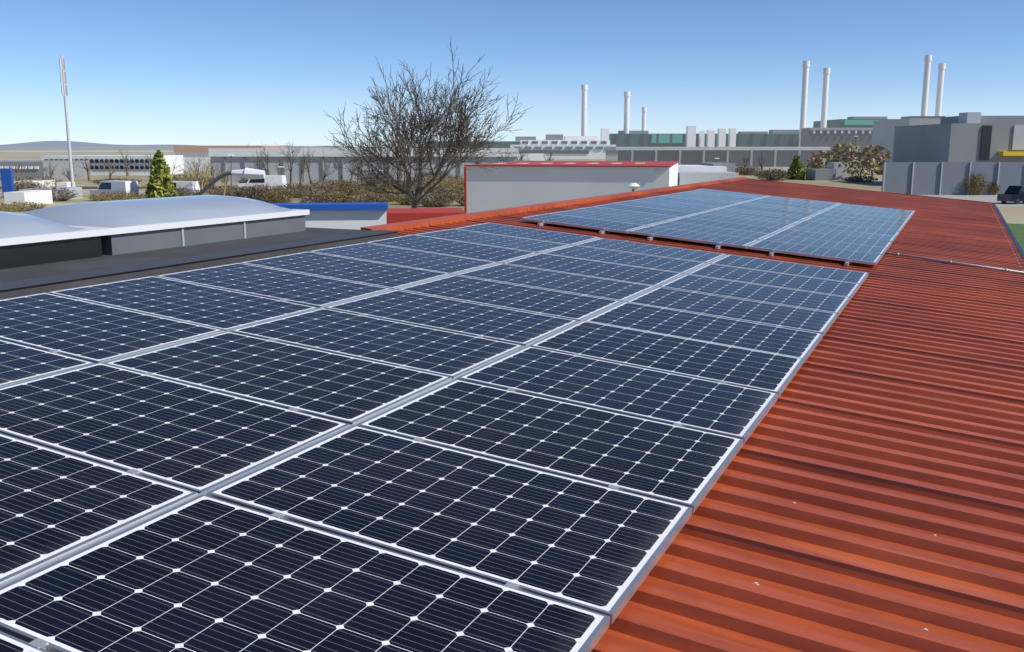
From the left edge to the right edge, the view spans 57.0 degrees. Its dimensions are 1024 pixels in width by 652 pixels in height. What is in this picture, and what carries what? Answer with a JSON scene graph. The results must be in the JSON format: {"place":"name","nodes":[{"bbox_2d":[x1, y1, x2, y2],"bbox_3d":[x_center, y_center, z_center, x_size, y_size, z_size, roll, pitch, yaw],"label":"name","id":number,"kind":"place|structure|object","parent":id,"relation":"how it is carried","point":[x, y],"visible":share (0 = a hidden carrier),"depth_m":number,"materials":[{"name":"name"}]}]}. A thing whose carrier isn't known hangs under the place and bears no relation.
{"place":"outdoors","nodes":[
{"label":"outdoors","id":0,"kind":"place"},
{"bbox_2d":[0,141,201,147],"bbox_3d":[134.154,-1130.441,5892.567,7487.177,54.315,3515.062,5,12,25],"label":"hills","id":1,"kind":"structure","parent":0,"point":[52,144],"depth_m":5892.98,"materials":[{"name":"blue"}]},
{"bbox_2d":[0,145,416,149],"bbox_3d":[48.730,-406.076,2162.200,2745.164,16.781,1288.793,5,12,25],"label":"hills","id":2,"kind":"structure","parent":0,"point":[113,148],"depth_m":2162.02,"materials":[{"name":"brown"}]},
{"bbox_2d":[0,150,1023,223],"bbox_3d":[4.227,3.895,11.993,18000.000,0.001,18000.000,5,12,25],"label":"ground","id":3,"kind":"structure","parent":0,"point":[1013,215],"depth_m":172.17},
{"bbox_2d":[59,55,74,186],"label":"light pole","id":4,"kind":"object","parent":3,"relation":"on","point":[62,78],"visible":0.92,"depth_m":120.77,"materials":[{"name":"grey metal"}]},
{"bbox_2d":[0,227,397,299],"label":"annex","id":5,"kind":"object","parent":3,"relation":"on","point":[32,279],"visible":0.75,"depth_m":8.67,"materials":[{"name":"grey"}]},
{"bbox_2d":[0,209,309,268],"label":"skylight side wall","id":6,"kind":"structure","parent":5,"relation":"on","point":[86,242],"depth_m":9.26,"materials":[{"name":"grey metal"}]},
{"bbox_2d":[0,195,292,237],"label":"rooflight domes","id":7,"kind":"structure","parent":6,"relation":"on","point":[110,214],"depth_m":9.65,"materials":[{"name":"white plastic"}]},
{"bbox_2d":[176,155,233,195],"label":"willow trees","id":8,"kind":"object","parent":3,"relation":"on","point":[202,186],"visible":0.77,"depth_m":109.65,"materials":[{"name":"brown plant"}]},
{"bbox_2d":[323,42,528,207],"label":"tree","id":9,"kind":"object","parent":3,"relation":"on","point":[455,142],"visible":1,"depth_m":46.24,"materials":[{"name":"brown plant"}]},
{"bbox_2d":[6,135,869,187],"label":"bare trees","id":10,"kind":"object","parent":3,"relation":"on","point":[303,162],"visible":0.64,"depth_m":158.86,"materials":[{"name":"brown plant"}]},
{"bbox_2d":[191,154,718,195],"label":"street lamps","id":11,"kind":"object","parent":3,"relation":"on","point":[248,173],"visible":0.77,"depth_m":23.68,"materials":[{"name":"grey metal"}]},
{"bbox_2d":[144,150,805,198],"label":"conifers","id":12,"kind":"object","parent":3,"relation":"on","point":[160,185],"visible":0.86,"depth_m":106.32,"materials":[{"name":"green plant"}]},
{"bbox_2d":[0,165,999,211],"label":"shrubs","id":13,"kind":"object","parent":3,"relation":"on","point":[274,194],"visible":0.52,"depth_m":109.57,"materials":[{"name":"brown plant"}]},
{"bbox_2d":[0,112,1023,229],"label":"industrial buildings","id":14,"kind":"structure","parent":3,"relation":"on","point":[937,155],"depth_m":154.49,"materials":[{"name":"grey concrete"}]},
{"bbox_2d":[0,186,1023,251],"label":"ground patches","id":15,"kind":"object","parent":3,"relation":"on","point":[1017,230],"visible":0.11,"depth_m":105.98,"materials":[{"name":"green plant"}]},
{"bbox_2d":[90,175,1023,203],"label":"parked vehicles","id":16,"kind":"object","parent":3,"relation":"on","point":[1014,194],"visible":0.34,"depth_m":108.14,"materials":[{"name":"white paint"}]},
{"bbox_2d":[361,177,1023,258],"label":"trim","id":17,"kind":"structure","parent":3,"relation":"on","point":[440,220],"depth_m":16.51,"materials":[{"name":"red metal"}]},
{"bbox_2d":[395,179,1023,651],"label":"roof sheet","id":18,"kind":"object","parent":17,"relation":"on","point":[883,443],"visible":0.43,"depth_m":4.61,"materials":[{"name":"red metal"}]},
{"bbox_2d":[0,193,893,649],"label":"pv rails","id":19,"kind":"object","parent":18,"relation":"on","point":[38,643],"visible":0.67,"depth_m":4.94,"materials":[{"name":"silver metal"}]},
{"bbox_2d":[0,189,914,651],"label":"solar panel frames","id":20,"kind":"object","parent":18,"relation":"on","point":[588,645],"visible":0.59,"depth_m":4.92,"materials":[{"name":"silver metal"}]},
{"bbox_2d":[0,189,913,651],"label":"solar panels","id":21,"kind":"object","parent":20,"relation":"in","point":[206,575],"visible":1,"depth_m":4.56,"materials":[{"name":"blue glass"}]},
{"bbox_2d":[753,204,1020,630],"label":"roof screws","id":22,"kind":"object","parent":18,"relation":"on","point":[756,583],"visible":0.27,"depth_m":4.06,"materials":[{"name":"white metal"}]},
{"bbox_2d":[885,252,1023,273],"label":"conduit","id":23,"kind":"object","parent":18,"relation":"on","point":[966,264],"visible":0.85,"depth_m":13.28,"materials":[{"name":"grey metal"}]},
{"bbox_2d":[581,55,945,146],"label":"chimneys","id":24,"kind":"object","parent":3,"relation":"on","point":[926,79],"visible":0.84,"depth_m":489.31,"materials":[{"name":"white"}]},
{"bbox_2d":[807,141,891,177],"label":"spring trees","id":25,"kind":"object","parent":3,"relation":"on","point":[871,162],"visible":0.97,"depth_m":192.35,"materials":[{"name":"brown plant"}]},
{"bbox_2d":[0,0,1023,147],"label":"sky","id":26,"kind":"structure","parent":0,"point":[139,72],"materials":[{"name":"blue"}]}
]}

